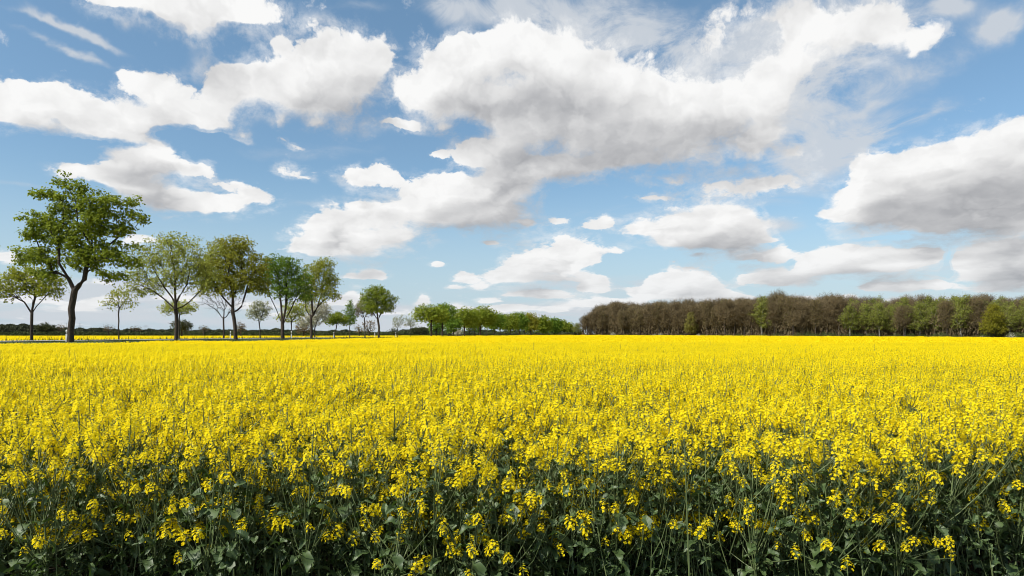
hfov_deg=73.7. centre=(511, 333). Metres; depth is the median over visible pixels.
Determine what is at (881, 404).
rapeseed plant
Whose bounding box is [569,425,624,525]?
rapeseed plant
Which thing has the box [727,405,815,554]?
rapeseed plant
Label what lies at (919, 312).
birch tree
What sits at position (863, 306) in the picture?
birch tree
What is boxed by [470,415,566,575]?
rapeseed plant
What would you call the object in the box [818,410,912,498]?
rapeseed plant
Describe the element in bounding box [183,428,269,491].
rapeseed plant
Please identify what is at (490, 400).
rapeseed plant
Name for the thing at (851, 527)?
rapeseed plant
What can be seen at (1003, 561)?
rapeseed plant
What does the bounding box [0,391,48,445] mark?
rapeseed plant
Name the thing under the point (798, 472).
rapeseed plant
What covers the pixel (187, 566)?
rapeseed plant
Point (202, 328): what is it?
horizon tree
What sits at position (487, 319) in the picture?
roadside tree
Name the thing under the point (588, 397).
rapeseed plant
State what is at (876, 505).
rapeseed plant
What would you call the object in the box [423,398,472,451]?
rapeseed plant
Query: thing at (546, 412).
rapeseed plant
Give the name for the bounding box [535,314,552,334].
roadside tree
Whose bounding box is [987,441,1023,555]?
rapeseed plant
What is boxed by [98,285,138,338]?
young tree
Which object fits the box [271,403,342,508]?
rapeseed plant
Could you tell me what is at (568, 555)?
rapeseed plant
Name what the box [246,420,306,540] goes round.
rapeseed plant
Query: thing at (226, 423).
rapeseed plant
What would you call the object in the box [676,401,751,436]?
rapeseed plant
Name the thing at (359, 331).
horizon tree
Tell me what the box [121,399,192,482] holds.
rapeseed plant
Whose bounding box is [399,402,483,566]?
rapeseed plant
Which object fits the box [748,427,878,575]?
rapeseed plant
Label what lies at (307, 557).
rapeseed plant
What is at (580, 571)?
rapeseed plant
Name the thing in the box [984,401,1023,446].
rapeseed plant
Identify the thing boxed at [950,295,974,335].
birch tree
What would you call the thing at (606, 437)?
rapeseed plant
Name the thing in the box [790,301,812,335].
bare tree
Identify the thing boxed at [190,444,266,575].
rapeseed plant
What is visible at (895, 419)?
rapeseed plant
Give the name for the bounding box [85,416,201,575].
rapeseed plant
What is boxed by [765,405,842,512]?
rapeseed plant
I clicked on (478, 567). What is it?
rapeseed plant
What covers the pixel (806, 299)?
bare tree
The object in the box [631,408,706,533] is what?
rapeseed plant
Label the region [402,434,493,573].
rapeseed plant
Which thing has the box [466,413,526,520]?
rapeseed plant
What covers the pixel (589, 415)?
rapeseed plant
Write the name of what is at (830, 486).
rapeseed plant
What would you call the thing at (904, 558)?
rapeseed plant
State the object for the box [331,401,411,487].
rapeseed plant
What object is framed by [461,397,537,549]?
rapeseed plant
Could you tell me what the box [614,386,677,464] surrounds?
rapeseed plant
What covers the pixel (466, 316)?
roadside tree
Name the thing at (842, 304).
bare tree
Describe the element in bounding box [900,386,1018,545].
rapeseed plant
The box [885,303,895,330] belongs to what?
birch tree
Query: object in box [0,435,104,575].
rapeseed plant
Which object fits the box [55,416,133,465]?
rapeseed plant
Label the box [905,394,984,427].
rapeseed plant
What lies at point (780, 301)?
bare tree
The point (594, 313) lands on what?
bare tree
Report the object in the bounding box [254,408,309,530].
rapeseed plant
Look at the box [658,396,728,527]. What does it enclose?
rapeseed plant
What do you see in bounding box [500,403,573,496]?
rapeseed plant
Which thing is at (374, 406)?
rapeseed plant
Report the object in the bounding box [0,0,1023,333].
sky
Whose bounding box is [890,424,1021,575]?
rapeseed plant
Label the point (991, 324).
oak tree
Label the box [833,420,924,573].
rapeseed plant
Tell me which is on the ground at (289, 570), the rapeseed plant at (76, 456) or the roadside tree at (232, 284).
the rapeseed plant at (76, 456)
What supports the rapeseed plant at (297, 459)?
on the ground at (289, 570)
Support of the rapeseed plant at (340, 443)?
on the ground at (289, 570)
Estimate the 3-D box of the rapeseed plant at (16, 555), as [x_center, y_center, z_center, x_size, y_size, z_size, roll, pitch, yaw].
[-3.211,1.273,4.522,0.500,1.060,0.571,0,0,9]
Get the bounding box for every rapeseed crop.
[0,335,1023,340]
[0,336,1023,575]
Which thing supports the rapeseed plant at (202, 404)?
on the ground at (289, 570)
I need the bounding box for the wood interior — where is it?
[592,292,1023,335]
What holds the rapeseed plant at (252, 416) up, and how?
on the ground at (289, 570)
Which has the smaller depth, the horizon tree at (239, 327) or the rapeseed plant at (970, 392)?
the rapeseed plant at (970, 392)
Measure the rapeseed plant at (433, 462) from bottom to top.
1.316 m
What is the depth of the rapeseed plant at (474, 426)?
5.00 m
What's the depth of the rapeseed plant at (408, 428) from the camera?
5.82 m
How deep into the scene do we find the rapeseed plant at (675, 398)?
6.34 m
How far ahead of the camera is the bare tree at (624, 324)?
374.68 m
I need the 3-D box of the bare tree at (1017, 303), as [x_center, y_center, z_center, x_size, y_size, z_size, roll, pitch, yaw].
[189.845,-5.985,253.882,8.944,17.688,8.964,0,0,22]
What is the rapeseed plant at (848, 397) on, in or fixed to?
on the ground at (289, 570)
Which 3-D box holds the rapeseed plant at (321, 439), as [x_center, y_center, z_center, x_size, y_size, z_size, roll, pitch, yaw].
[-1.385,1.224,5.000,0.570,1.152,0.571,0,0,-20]
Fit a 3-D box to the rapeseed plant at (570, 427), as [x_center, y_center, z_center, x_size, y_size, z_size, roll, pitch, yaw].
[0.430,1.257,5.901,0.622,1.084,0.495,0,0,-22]
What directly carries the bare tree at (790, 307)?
on the ground at (289, 570)
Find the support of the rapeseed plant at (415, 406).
on the ground at (289, 570)
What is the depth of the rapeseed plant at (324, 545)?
4.45 m
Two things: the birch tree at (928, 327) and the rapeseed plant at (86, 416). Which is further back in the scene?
the birch tree at (928, 327)
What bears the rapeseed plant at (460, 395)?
on the ground at (289, 570)
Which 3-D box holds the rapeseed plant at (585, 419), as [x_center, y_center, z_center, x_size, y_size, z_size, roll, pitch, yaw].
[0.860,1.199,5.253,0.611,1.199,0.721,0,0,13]
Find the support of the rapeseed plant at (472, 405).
on the ground at (289, 570)
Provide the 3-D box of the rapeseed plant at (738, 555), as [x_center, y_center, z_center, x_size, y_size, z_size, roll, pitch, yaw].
[1.435,1.134,4.759,0.751,1.331,0.754,0,0,-40]
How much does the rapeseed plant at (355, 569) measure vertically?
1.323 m
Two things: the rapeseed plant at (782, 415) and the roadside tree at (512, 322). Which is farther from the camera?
the roadside tree at (512, 322)
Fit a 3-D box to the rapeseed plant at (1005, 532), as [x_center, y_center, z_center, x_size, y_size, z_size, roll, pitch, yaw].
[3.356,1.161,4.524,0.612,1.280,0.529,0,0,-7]
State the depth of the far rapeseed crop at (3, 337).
157.94 m
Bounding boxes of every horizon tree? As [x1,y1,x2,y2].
[34,322,56,333]
[56,324,65,331]
[101,326,112,335]
[128,326,142,335]
[169,319,193,335]
[198,325,209,335]
[237,319,246,335]
[295,322,313,335]
[354,324,363,335]
[362,320,374,335]
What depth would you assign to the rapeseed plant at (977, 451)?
4.83 m
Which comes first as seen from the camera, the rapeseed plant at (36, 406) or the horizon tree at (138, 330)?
the rapeseed plant at (36, 406)
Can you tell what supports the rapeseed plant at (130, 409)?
on the ground at (289, 570)
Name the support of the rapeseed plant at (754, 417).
on the ground at (289, 570)
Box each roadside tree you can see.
[107,231,225,340]
[193,234,274,339]
[253,253,316,338]
[297,256,341,338]
[357,284,399,337]
[408,303,449,335]
[427,322,444,335]
[432,302,457,335]
[444,317,463,335]
[452,306,482,335]
[462,325,483,334]
[469,304,502,334]
[470,325,485,335]
[485,312,507,334]
[502,311,519,334]
[512,311,529,334]
[523,312,540,334]
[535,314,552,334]
[549,316,564,334]
[556,319,573,334]
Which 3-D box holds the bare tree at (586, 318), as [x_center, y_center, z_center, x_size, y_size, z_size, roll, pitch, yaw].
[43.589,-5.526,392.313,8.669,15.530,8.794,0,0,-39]
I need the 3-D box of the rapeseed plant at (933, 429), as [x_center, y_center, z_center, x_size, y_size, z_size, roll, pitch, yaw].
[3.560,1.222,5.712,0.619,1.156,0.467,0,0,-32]
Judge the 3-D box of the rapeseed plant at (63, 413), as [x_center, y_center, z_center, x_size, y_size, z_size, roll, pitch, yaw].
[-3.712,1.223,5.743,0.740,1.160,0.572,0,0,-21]
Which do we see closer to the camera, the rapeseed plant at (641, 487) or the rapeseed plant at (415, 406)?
the rapeseed plant at (641, 487)
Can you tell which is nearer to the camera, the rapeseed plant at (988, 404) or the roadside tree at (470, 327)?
the rapeseed plant at (988, 404)
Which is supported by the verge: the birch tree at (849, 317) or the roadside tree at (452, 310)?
the roadside tree at (452, 310)
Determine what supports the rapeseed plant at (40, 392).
on the ground at (289, 570)
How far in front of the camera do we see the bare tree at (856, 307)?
290.18 m
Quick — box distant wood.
[0,323,582,335]
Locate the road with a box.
[0,337,319,341]
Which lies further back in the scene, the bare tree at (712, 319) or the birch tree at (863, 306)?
the bare tree at (712, 319)
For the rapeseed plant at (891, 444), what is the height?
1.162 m
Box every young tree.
[0,264,71,339]
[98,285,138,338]
[156,299,199,338]
[200,296,245,337]
[245,300,272,337]
[273,300,309,330]
[297,300,333,336]
[322,311,350,335]
[341,299,357,337]
[354,300,373,337]
[392,315,403,336]
[403,316,419,330]
[571,322,582,334]
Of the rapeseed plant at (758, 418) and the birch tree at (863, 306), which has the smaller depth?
the rapeseed plant at (758, 418)
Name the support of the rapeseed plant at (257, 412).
on the ground at (289, 570)
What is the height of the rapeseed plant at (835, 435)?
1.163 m
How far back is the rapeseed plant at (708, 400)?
5.73 m
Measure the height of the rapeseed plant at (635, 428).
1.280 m
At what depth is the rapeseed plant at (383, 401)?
6.18 m
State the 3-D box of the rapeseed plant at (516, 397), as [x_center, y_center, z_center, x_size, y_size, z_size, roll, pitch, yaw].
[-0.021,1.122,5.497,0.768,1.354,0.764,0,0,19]
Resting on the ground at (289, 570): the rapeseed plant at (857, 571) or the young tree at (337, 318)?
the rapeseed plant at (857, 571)
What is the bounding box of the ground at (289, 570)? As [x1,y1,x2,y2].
[0,334,1023,575]
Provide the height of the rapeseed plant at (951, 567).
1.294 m
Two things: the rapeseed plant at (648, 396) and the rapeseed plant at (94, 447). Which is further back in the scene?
the rapeseed plant at (648, 396)
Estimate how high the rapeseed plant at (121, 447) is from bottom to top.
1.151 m
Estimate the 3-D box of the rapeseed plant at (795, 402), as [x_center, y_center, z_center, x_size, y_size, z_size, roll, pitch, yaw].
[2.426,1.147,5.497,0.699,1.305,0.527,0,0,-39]
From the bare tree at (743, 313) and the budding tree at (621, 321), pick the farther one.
the budding tree at (621, 321)
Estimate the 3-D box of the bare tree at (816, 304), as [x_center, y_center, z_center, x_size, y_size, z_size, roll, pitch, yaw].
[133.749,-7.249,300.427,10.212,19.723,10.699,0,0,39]
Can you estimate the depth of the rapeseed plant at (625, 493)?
4.66 m
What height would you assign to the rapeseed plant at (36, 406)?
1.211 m
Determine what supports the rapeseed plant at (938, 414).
on the ground at (289, 570)
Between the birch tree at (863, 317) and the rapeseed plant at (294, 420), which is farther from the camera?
the birch tree at (863, 317)
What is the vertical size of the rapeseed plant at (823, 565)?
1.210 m
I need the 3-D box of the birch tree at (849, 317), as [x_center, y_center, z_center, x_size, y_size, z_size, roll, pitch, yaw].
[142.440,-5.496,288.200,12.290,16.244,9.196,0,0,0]
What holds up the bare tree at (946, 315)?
on the ground at (289, 570)
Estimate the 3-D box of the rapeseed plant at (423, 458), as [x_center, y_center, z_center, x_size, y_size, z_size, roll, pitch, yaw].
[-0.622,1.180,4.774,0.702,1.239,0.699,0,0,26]
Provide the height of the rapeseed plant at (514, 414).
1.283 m
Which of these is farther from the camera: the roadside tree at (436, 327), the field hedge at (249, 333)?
the field hedge at (249, 333)
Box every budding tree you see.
[616,309,627,334]
[683,312,698,334]
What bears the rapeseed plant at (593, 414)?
on the ground at (289, 570)
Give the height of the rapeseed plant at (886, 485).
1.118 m
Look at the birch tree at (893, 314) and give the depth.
279.49 m
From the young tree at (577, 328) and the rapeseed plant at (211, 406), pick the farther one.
the young tree at (577, 328)
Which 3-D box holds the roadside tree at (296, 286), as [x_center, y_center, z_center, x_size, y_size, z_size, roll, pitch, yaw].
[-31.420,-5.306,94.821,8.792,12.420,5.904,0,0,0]
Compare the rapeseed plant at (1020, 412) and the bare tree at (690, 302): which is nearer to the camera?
the rapeseed plant at (1020, 412)
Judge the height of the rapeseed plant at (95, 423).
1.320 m
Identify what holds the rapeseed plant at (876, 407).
on the ground at (289, 570)
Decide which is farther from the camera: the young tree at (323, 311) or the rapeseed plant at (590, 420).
the young tree at (323, 311)
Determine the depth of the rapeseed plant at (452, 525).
4.19 m
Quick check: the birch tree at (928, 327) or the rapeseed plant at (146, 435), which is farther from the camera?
the birch tree at (928, 327)
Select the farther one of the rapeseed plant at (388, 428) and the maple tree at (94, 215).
the maple tree at (94, 215)
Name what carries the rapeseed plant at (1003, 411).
on the ground at (289, 570)
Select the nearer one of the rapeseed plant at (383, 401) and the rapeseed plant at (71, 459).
the rapeseed plant at (71, 459)
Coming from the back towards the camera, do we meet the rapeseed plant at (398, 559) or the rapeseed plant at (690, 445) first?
the rapeseed plant at (690, 445)
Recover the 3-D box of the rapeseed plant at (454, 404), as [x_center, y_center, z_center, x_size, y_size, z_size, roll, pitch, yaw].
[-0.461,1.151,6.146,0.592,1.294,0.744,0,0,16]
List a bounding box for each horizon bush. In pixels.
[389,328,399,335]
[408,326,429,334]
[452,330,463,335]
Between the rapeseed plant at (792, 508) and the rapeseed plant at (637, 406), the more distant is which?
the rapeseed plant at (637, 406)
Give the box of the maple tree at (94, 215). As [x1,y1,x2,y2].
[7,170,151,341]
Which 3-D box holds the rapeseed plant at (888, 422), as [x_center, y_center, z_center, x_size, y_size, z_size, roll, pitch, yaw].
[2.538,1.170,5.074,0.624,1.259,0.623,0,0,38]
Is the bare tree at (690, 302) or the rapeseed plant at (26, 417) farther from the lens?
the bare tree at (690, 302)
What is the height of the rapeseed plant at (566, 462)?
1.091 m
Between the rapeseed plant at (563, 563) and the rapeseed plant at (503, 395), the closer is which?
the rapeseed plant at (563, 563)
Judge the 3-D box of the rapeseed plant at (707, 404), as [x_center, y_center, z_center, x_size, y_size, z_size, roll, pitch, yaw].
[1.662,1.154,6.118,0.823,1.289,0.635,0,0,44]
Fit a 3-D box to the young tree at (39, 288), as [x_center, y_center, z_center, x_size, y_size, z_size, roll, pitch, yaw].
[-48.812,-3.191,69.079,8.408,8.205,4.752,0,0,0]
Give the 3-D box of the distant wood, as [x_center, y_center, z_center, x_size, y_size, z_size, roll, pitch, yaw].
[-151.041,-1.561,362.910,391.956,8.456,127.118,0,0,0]
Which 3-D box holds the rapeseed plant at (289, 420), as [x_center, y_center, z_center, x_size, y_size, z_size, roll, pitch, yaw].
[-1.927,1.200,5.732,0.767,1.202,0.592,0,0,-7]
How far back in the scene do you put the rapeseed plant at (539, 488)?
4.34 m
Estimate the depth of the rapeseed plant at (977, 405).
5.21 m
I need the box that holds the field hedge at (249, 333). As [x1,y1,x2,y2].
[0,331,573,335]
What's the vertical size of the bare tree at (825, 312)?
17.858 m
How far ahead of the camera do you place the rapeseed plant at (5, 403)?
5.51 m
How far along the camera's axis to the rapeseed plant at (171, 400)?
5.86 m
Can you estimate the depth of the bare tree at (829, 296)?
303.61 m
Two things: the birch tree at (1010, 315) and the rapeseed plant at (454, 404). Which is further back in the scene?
the birch tree at (1010, 315)
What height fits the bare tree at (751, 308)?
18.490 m
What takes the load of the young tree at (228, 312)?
on the verge
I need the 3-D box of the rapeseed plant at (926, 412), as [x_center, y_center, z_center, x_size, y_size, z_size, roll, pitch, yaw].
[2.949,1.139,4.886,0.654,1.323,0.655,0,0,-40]
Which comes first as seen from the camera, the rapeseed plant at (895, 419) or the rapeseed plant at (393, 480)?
the rapeseed plant at (393, 480)
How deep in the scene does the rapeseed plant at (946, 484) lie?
4.58 m
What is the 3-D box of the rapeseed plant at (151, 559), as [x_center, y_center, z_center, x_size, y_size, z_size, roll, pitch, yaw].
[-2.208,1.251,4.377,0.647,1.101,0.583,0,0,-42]
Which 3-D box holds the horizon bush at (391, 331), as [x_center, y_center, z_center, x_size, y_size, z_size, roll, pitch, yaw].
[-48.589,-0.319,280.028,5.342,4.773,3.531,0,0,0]
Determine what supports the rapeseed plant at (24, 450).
on the ground at (289, 570)
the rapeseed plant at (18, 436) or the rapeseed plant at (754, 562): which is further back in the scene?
the rapeseed plant at (18, 436)
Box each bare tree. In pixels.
[578,316,589,334]
[581,312,594,334]
[588,307,603,334]
[595,304,605,327]
[595,310,608,334]
[606,312,614,330]
[609,301,626,334]
[617,309,630,333]
[625,305,638,332]
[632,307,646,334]
[641,300,658,333]
[649,302,668,333]
[657,303,675,334]
[669,298,687,329]
[669,309,685,334]
[676,304,690,334]
[678,300,694,331]
[686,304,702,334]
[697,299,715,329]
[708,297,727,324]
[709,306,722,332]
[714,298,736,334]
[724,304,747,335]
[732,298,750,334]
[742,300,758,334]
[763,298,782,334]
[766,288,787,335]
[775,292,796,335]
[782,294,802,335]
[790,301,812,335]
[800,296,811,327]
[804,297,824,333]
[816,300,839,334]
[821,291,844,323]
[826,293,849,334]
[844,302,861,334]
[892,305,915,335]
[935,297,957,333]
[961,293,989,336]
[1012,297,1023,332]
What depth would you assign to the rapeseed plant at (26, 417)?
6.11 m
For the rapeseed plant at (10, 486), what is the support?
on the ground at (289, 570)
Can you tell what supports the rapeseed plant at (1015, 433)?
on the ground at (289, 570)
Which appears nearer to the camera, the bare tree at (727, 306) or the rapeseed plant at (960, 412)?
the rapeseed plant at (960, 412)
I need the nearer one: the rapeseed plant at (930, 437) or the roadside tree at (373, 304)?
the rapeseed plant at (930, 437)
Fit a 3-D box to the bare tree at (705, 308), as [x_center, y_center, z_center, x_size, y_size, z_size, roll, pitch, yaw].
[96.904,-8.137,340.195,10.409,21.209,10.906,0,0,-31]
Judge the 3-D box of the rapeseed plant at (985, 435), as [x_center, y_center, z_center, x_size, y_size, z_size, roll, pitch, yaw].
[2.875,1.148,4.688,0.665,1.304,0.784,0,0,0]
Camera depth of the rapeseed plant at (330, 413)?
6.00 m
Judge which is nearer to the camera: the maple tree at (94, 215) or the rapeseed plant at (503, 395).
the rapeseed plant at (503, 395)
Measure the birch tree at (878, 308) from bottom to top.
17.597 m
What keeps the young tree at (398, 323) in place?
on the verge
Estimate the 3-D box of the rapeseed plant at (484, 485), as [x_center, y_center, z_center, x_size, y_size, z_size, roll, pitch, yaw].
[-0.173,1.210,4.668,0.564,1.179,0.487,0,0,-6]
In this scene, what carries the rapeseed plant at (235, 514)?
on the ground at (289, 570)
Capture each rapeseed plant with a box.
[0,384,69,450]
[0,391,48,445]
[0,395,12,425]
[0,405,78,567]
[0,405,86,450]
[0,409,84,496]
[0,412,51,520]
[0,418,64,575]
[0,423,87,575]
[0,426,87,533]
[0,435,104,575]
[0,437,63,575]
[0,451,69,575]
[0,461,29,544]
[1,450,63,573]
[2,401,70,465]
[2,418,49,544]
[4,405,61,448]
[9,423,114,558]
[10,397,76,426]
[19,418,92,552]
[23,411,121,528]
[30,404,152,575]
[35,427,121,574]
[39,395,125,562]
[45,386,140,491]
[47,399,143,465]
[47,441,136,575]
[49,412,119,574]
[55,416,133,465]
[55,422,116,527]
[56,400,149,568]
[57,413,174,575]
[61,393,142,432]
[72,401,172,563]
[76,404,200,573]
[81,410,149,450]
[82,408,149,460]
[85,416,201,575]
[87,417,149,561]
[96,405,226,575]
[100,411,188,482]
[108,409,211,575]
[109,447,226,575]
[114,401,200,551]
[117,411,249,568]
[119,397,208,429]
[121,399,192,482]
[125,408,180,475]
[126,419,183,497]
[132,422,233,572]
[136,420,221,484]
[142,390,229,473]
[142,397,249,541]
[144,426,216,573]
[150,384,247,426]
[151,411,237,493]
[157,434,244,575]
[158,395,238,482]
[160,400,265,573]
[182,408,283,575]
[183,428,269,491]
[189,419,272,571]
[190,391,286,457]
[190,424,307,575]
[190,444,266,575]
[191,416,248,452]
[196,397,285,574]
[199,398,295,558]
[210,398,305,479]
[219,411,280,546]
[219,435,297,575]
[229,405,324,472]
[230,400,284,434]
[240,381,319,472]
[240,415,316,558]
[242,388,330,547]
[246,412,338,567]
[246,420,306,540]
[253,412,383,575]
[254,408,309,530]
[262,405,341,521]
[263,402,322,450]
[264,399,372,570]
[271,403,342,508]
[281,439,372,575]
[282,420,381,575]
[282,426,359,568]
[291,402,375,550]
[296,409,380,573]
[303,412,406,575]
[303,421,366,562]
[304,402,351,532]
[310,404,391,575]
[310,415,367,503]
[322,431,412,575]
[328,395,386,445]
[331,397,415,558]
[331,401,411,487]
[341,390,435,491]
[341,458,464,575]
[342,408,406,459]
[348,448,431,575]
[349,407,437,562]
[350,390,409,431]
[350,398,440,545]
[352,433,429,575]
[355,399,448,483]
[365,412,462,575]
[370,422,439,557]
[372,407,497,575]
[375,405,448,469]
[377,410,437,496]
[386,411,503,575]
[390,392,461,443]
[398,427,457,550]
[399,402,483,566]
[402,394,457,448]
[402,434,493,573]
[408,424,498,573]
[415,431,492,574]
[418,385,502,575]
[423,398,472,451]
[426,384,501,475]
[433,412,517,558]
[435,389,495,443]
[435,450,514,575]
[440,402,506,498]
[445,396,498,498]
[445,461,545,575]
[447,401,547,551]
[454,424,528,575]
[456,389,549,553]
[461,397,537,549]
[464,388,544,511]
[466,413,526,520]
[469,424,554,575]
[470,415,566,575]
[475,400,559,573]
[483,403,575,574]
[486,434,602,575]
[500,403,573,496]
[503,430,588,572]
[509,385,582,536]
[511,399,599,560]
[511,418,594,575]
[512,434,590,575]
[514,416,581,505]
[525,420,583,561]
[534,418,596,468]
[536,421,620,558]
[538,428,591,559]
[544,419,632,575]
[548,419,646,575]
[549,400,617,474]
[552,392,606,441]
[553,405,616,547]
[555,420,617,532]
[561,423,664,571]
[563,407,611,441]
[563,425,661,575]
[564,411,656,575]
[566,420,660,575]
[567,413,616,445]
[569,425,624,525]
[576,391,681,542]
[578,408,653,485]
[581,413,662,560]
[588,408,664,573]
[592,399,650,437]
[607,390,693,450]
[609,390,684,464]
[612,433,687,575]
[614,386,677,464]
[622,409,729,571]
[625,426,709,575]
[626,430,724,575]
[628,400,697,573]
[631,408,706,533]
[649,404,729,564]
[651,391,740,499]
[652,408,756,575]
[653,405,713,549]
[653,410,705,501]
[654,423,749,575]
[656,392,738,449]
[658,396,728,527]
[659,391,710,459]
[666,403,755,547]
[674,402,783,573]
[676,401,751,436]
[686,408,762,560]
[687,389,751,526]
[706,397,793,492]
[706,444,809,575]
[709,402,794,562]
[713,422,801,567]
[715,396,819,535]
[719,431,802,575]
[725,397,820,571]
[726,394,782,489]
[727,405,764,485]
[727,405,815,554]
[737,395,811,456]
[739,438,860,575]
[743,391,832,455]
[744,397,864,570]
[747,405,862,575]
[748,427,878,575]
[749,400,832,519]
[754,404,824,461]
[756,433,823,575]
[760,431,883,575]
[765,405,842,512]
[765,418,878,567]
[774,398,889,564]
[778,395,843,534]
[785,391,869,477]
[785,429,895,573]
[786,409,887,575]
[790,394,868,448]
[796,417,867,490]
[797,439,923,575]
[803,401,878,464]
[812,404,901,569]
[813,447,915,575]
[814,418,956,575]
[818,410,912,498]
[821,398,901,451]
[823,392,872,418]
[831,396,916,488]
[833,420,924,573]
[834,400,912,459]
[852,414,959,572]
[853,421,939,575]
[853,445,955,575]
[858,406,961,472]
[858,435,933,575]
[859,409,930,442]
[863,431,943,575]
[867,414,974,553]
[872,404,974,539]
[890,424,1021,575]
[892,398,986,571]
[892,402,985,523]
[895,413,976,562]
[898,409,1023,575]
[899,411,1016,571]
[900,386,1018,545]
[900,406,1015,575]
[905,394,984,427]
[905,422,976,553]
[908,396,1007,513]
[910,412,965,533]
[914,399,974,468]
[932,409,1023,575]
[940,403,1023,566]
[941,387,1009,466]
[952,414,1014,553]
[952,422,1018,564]
[953,415,1023,575]
[963,389,1023,571]
[967,415,1023,575]
[973,392,1023,445]
[974,422,1018,485]
[977,423,1023,496]
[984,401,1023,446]
[985,400,1022,468]
[987,388,1023,467]
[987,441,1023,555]
[993,402,1023,456]
[1013,398,1023,445]
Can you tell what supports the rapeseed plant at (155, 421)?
on the ground at (289, 570)
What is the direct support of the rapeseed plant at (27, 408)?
on the ground at (289, 570)
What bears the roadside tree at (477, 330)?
on the ground at (289, 570)
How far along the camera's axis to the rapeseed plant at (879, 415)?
5.54 m
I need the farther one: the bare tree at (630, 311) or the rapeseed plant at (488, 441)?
the bare tree at (630, 311)
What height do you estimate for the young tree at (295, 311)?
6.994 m
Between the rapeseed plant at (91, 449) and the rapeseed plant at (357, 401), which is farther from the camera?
the rapeseed plant at (357, 401)
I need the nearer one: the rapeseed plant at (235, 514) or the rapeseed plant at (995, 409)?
the rapeseed plant at (235, 514)
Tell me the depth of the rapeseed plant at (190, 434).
5.33 m
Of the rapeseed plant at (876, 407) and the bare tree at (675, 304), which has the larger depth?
the bare tree at (675, 304)
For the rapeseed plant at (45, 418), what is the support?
on the ground at (289, 570)
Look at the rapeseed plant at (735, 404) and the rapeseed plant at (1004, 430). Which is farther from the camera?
the rapeseed plant at (735, 404)
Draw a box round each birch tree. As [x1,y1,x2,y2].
[748,294,774,335]
[837,302,861,335]
[855,304,874,333]
[859,299,872,332]
[867,300,891,335]
[871,299,887,333]
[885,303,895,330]
[885,304,897,333]
[892,295,914,335]
[907,301,930,335]
[923,306,935,334]
[925,298,944,334]
[949,295,969,328]
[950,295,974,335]
[999,301,1012,332]
[1002,303,1020,332]
[1013,297,1023,329]
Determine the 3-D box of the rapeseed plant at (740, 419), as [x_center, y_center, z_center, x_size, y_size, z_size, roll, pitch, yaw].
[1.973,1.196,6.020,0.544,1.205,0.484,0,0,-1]
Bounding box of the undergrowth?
[581,312,1023,336]
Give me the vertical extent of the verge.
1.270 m
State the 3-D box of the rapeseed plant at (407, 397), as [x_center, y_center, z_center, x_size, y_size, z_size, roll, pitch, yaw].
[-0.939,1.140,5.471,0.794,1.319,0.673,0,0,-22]
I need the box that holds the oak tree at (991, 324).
[978,303,1008,336]
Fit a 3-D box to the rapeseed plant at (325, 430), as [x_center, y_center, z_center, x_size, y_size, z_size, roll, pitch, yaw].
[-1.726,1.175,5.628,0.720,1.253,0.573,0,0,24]
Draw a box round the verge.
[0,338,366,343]
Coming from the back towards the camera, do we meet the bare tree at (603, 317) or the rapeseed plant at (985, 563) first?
the bare tree at (603, 317)
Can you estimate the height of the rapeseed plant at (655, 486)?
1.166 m
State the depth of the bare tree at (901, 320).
273.11 m
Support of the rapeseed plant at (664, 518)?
on the ground at (289, 570)
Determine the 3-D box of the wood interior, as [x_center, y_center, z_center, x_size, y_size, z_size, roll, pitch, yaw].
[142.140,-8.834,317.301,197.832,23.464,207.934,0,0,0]
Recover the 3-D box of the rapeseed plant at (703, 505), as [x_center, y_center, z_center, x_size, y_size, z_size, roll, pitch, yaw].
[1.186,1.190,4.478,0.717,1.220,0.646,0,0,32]
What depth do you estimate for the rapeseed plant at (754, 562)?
4.08 m
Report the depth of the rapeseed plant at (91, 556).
4.43 m
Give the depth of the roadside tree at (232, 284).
83.83 m
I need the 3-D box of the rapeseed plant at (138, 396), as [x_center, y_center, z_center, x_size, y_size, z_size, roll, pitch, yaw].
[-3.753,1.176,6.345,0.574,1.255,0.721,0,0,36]
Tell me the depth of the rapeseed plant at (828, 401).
6.12 m
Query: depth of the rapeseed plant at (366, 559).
4.27 m
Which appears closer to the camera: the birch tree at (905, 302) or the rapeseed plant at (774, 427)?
the rapeseed plant at (774, 427)
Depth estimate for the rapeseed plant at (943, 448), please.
5.42 m
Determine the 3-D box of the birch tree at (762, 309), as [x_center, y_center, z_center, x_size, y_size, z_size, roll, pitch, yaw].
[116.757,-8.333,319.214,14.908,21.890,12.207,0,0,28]
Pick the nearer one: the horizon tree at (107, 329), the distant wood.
the horizon tree at (107, 329)
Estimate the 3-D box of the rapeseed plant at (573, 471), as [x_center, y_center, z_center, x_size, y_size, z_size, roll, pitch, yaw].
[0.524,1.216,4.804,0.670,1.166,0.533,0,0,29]
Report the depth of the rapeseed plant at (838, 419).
4.60 m
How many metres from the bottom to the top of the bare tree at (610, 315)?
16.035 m
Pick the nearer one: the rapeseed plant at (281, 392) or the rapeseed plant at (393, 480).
the rapeseed plant at (393, 480)
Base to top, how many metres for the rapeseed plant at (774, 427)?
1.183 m
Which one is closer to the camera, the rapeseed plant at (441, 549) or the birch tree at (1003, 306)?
the rapeseed plant at (441, 549)
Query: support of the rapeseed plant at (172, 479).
on the ground at (289, 570)
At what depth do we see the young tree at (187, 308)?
90.09 m

